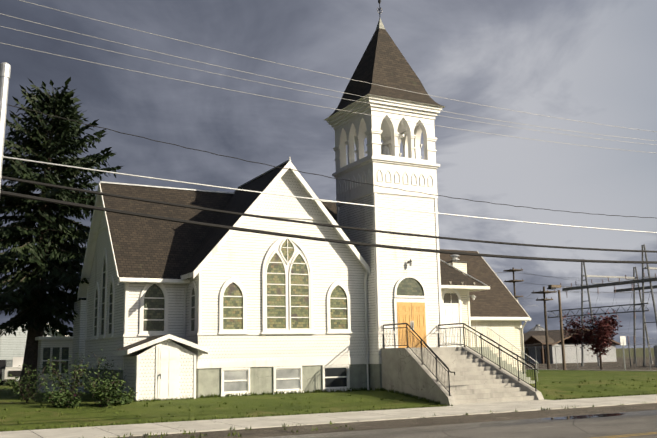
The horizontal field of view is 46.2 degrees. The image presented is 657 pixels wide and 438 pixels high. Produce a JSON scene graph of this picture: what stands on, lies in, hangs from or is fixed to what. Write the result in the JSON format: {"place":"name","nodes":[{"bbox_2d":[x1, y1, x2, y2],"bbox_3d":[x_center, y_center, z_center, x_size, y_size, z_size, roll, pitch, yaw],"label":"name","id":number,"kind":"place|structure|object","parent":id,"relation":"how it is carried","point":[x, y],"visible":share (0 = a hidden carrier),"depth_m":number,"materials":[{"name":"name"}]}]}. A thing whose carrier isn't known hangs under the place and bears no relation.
{"place":"outdoors","nodes":[
{"label":"outdoors","id":0,"kind":"place"},
{"bbox_2d":[0,26,652,144],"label":"power line","id":1,"kind":"object","parent":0,"point":[299,90],"visible":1,"depth_m":22.21,"materials":[{"name":"metal"}]},
{"bbox_2d":[2,43,651,152],"bbox_3d":[2.639,-3.328,24.305,26.903,0.590,0.014,4,-11,-28],"label":"power line","id":2,"kind":"object","parent":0,"point":[298,102],"visible":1,"depth_m":22.23,"materials":[{"name":"metal"}]},
{"bbox_2d":[2,14,653,140],"bbox_3d":[2.640,-3.962,24.423,27.020,0.863,0.014,4,-11,-28],"label":"power line","id":3,"kind":"object","parent":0,"point":[299,83],"visible":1,"depth_m":22.43,"materials":[{"name":"metal"}]},
{"bbox_2d":[0,370,656,431],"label":"church lawn","id":4,"kind":"structure","parent":0,"point":[13,414],"depth_m":29.24,"materials":[{"name":"green plant"}]},
{"bbox_2d":[0,360,12,384],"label":"parked vehicle","id":5,"kind":"object","parent":4,"relation":"on","point":[4,364],"visible":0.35,"depth_m":52.81,"materials":[{"name":"paint"}]},
{"bbox_2d":[4,357,23,384],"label":"white pickup truck","id":6,"kind":"object","parent":4,"relation":"on","point":[15,370],"visible":0.15,"depth_m":49.95,"materials":[{"name":"paint"}]},
{"bbox_2d":[0,364,49,402],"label":"twiggy shrub","id":7,"kind":"object","parent":4,"relation":"on","point":[20,390],"visible":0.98,"depth_m":29.33,"materials":[{"name":"green plant"}]},
{"bbox_2d":[0,322,67,380],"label":"neighbour house","id":8,"kind":"structure","parent":4,"relation":"on","point":[12,345],"depth_m":59.80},
{"bbox_2d":[35,300,85,392],"bbox_3d":[-13.588,6.859,39.032,2.100,5.300,2.900,4,-11,-28],"label":"porch","id":9,"kind":"object","parent":4,"relation":"on","point":[63,349],"visible":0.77,"depth_m":39.09,"materials":[{"name":"wood"}]},
{"bbox_2d":[0,77,121,391],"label":"spruce tree","id":10,"kind":"object","parent":4,"relation":"on","point":[38,305],"visible":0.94,"depth_m":40.56,"materials":[{"name":"green plant"}]},
{"bbox_2d":[42,384,81,407],"bbox_3d":[-9.443,6.391,27.221,1.319,1.060,1.563,4,-11,-28],"label":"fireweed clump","id":11,"kind":"object","parent":4,"relation":"on","point":[51,397],"visible":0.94,"depth_m":27.07,"materials":[{"name":"green plant"}]},
{"bbox_2d":[38,352,92,401],"bbox_3d":[-9.856,6.078,29.050,1.960,2.089,2.629,4,-11,-28],"label":"twiggy shrub","id":12,"kind":"object","parent":4,"relation":"on","point":[75,375],"visible":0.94,"depth_m":28.91,"materials":[{"name":"green plant"}]},
{"bbox_2d":[73,349,126,401],"bbox_3d":[-8.774,6.101,29.617,1.899,2.161,1.836,0,-10,-8],"label":"twiggy shrub","id":13,"kind":"object","parent":4,"relation":"on","point":[108,373],"visible":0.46,"depth_m":29.56,"materials":[{"name":"green plant"}]},
{"bbox_2d":[85,372,126,407],"bbox_3d":[-8.015,6.208,27.566,1.542,1.434,2.155,4,-11,-28],"label":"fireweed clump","id":14,"kind":"object","parent":4,"relation":"on","point":[99,393],"visible":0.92,"depth_m":27.51,"materials":[{"name":"green plant"}]},
{"bbox_2d":[107,386,136,405],"bbox_3d":[-7.563,6.556,28.152,1.320,0.864,1.194,4,-11,-28],"label":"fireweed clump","id":15,"kind":"object","parent":4,"relation":"on","point":[128,398],"visible":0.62,"depth_m":28.18,"materials":[{"name":"green plant"}]},
{"bbox_2d":[113,334,208,401],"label":"entrance shed","id":16,"kind":"structure","parent":4,"relation":"on","point":[165,368],"depth_m":29.87,"materials":[{"name":"wood"}]},
{"bbox_2d":[77,157,370,397],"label":"church building","id":17,"kind":"structure","parent":4,"relation":"on","point":[174,258],"depth_m":33.67,"materials":[{"name":"white wood"}]},
{"bbox_2d":[91,236,352,396],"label":"windows","id":18,"kind":"structure","parent":17,"relation":"in","point":[287,289],"depth_m":33.13,"materials":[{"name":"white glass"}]},
{"bbox_2d":[132,387,439,403],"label":"foundation grass","id":19,"kind":"structure","parent":4,"relation":"on","point":[326,390],"depth_m":31.79,"materials":[{"name":"green plant"}]},
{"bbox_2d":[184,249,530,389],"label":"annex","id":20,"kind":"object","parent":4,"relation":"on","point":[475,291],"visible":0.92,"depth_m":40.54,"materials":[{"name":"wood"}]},
{"bbox_2d":[324,0,444,389],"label":"bell tower","id":21,"kind":"structure","parent":4,"relation":"on","point":[403,286],"depth_m":36.13,"materials":[{"name":"wood"}]},
{"bbox_2d":[381,347,543,404],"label":"front steps","id":22,"kind":"structure","parent":4,"relation":"on","point":[476,378],"depth_m":32.04,"materials":[{"name":"concrete"}]},
{"bbox_2d":[383,323,538,395],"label":"stair railings","id":23,"kind":"object","parent":22,"relation":"on","point":[421,354],"visible":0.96,"depth_m":32.93,"materials":[{"name":"metal"}]},
{"bbox_2d":[620,336,625,370],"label":"street sign post","id":24,"kind":"object","parent":4,"relation":"on","point":[623,340],"visible":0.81,"depth_m":55.20,"materials":[{"name":"white metal"}]},
{"bbox_2d":[0,394,656,437],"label":"sidewalk","id":25,"kind":"structure","parent":0,"point":[111,431],"depth_m":24.58,"materials":[{"name":"concrete"}]},
{"bbox_2d":[0,0,656,347],"label":"sky","id":26,"kind":"structure","parent":0,"point":[591,61],"materials":[{"name":"grey"}]},
{"bbox_2d":[20,0,655,131],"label":"power line","id":27,"kind":"object","parent":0,"point":[315,71],"visible":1,"depth_m":22.73,"materials":[{"name":"metal"}]},
{"bbox_2d":[115,403,656,437],"bbox_3d":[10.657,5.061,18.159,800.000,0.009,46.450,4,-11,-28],"label":"street","id":28,"kind":"structure","parent":0,"point":[637,421],"depth_m":21.16,"materials":[{"name":"grey asphalt"}]},
{"bbox_2d":[0,62,10,192],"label":"steel pole","id":29,"kind":"object","parent":28,"relation":"on","point":[5,69],"visible":1,"depth_m":18.43,"materials":[{"name":"white metal"}]},
{"bbox_2d":[0,190,656,263],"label":"telecom cable","id":30,"kind":"object","parent":29,"relation":"attached to","point":[266,232],"visible":1,"depth_m":21.59,"materials":[{"name":"black rubber"}]},
{"bbox_2d":[2,176,656,252],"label":"telecom cable","id":31,"kind":"object","parent":29,"relation":"attached to","point":[202,208],"visible":1,"depth_m":21.68,"materials":[{"name":"black rubber"}]},
{"bbox_2d":[4,156,656,232],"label":"power line","id":32,"kind":"object","parent":29,"relation":"attached to","point":[306,197],"visible":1,"depth_m":21.86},
{"bbox_2d":[7,104,653,217],"bbox_3d":[2.633,-1.438,23.950,26.231,1.612,0.019,4,-11,-28],"label":"power line","id":33,"kind":"object","parent":29,"relation":"attached to","point":[312,173],"visible":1,"depth_m":22.10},
{"bbox_2d":[104,402,645,437],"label":"shoulder weeds","id":34,"kind":"object","parent":28,"relation":"on","point":[233,434],"visible":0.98,"depth_m":20.92,"materials":[{"name":"green plant"}]},
{"bbox_2d":[542,413,625,419],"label":"puddle","id":35,"kind":"object","parent":28,"relation":"on","point":[591,416],"visible":0.94,"depth_m":23.70,"materials":[{"name":"black liquid"}]},
{"bbox_2d":[247,348,653,428],"bbox_3d":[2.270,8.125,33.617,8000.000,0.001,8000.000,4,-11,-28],"label":"ground","id":36,"kind":"structure","parent":0,"point":[638,351],"depth_m":365.03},
{"bbox_2d":[525,357,656,370],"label":"side street paving","id":37,"kind":"structure","parent":0,"point":[613,366],"depth_m":89.65,"materials":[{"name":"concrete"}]},
{"bbox_2d":[503,267,523,300],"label":"utility pole","id":38,"kind":"object","parent":37,"relation":"on","point":[514,280],"visible":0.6,"depth_m":100.66,"materials":[{"name":"brown wood"}]},
{"bbox_2d":[528,325,557,344],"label":"grain bin","id":39,"kind":"object","parent":37,"relation":"on","point":[537,328],"visible":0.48,"depth_m":142.34,"materials":[{"name":"silver metal"}]},
{"bbox_2d":[531,287,556,368],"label":"utility pole","id":40,"kind":"object","parent":37,"relation":"on","point":[544,292],"visible":0.9,"depth_m":79.87,"materials":[{"name":"brown wood"}]},
{"bbox_2d":[495,271,651,338],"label":"distribution wires","id":41,"kind":"object","parent":40,"relation":"attached to","point":[577,286],"visible":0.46,"depth_m":89.42,"materials":[{"name":"metal"}]},
{"bbox_2d":[547,285,565,369],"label":"utility pole","id":42,"kind":"object","parent":37,"relation":"on","point":[551,287],"visible":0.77,"depth_m":71.83,"materials":[{"name":"wood"}]},
{"bbox_2d":[523,329,619,363],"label":"utility building","id":43,"kind":"structure","parent":37,"relation":"on","point":[534,339],"depth_m":114.50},
{"bbox_2d":[524,341,655,369],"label":"chain-link fence","id":44,"kind":"object","parent":37,"relation":"on","point":[637,343],"visible":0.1,"depth_m":78.05,"materials":[{"name":"grey metal"}]},
{"bbox_2d":[559,309,621,369],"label":"purple plum tree","id":45,"kind":"object","parent":37,"relation":"on","point":[604,328],"visible":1,"depth_m":74.20,"materials":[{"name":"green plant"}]},
{"bbox_2d":[547,244,656,366],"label":"electrical substation","id":46,"kind":"object","parent":37,"relation":"on","point":[632,283],"visible":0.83,"depth_m":91.14,"materials":[{"name":"metal"}]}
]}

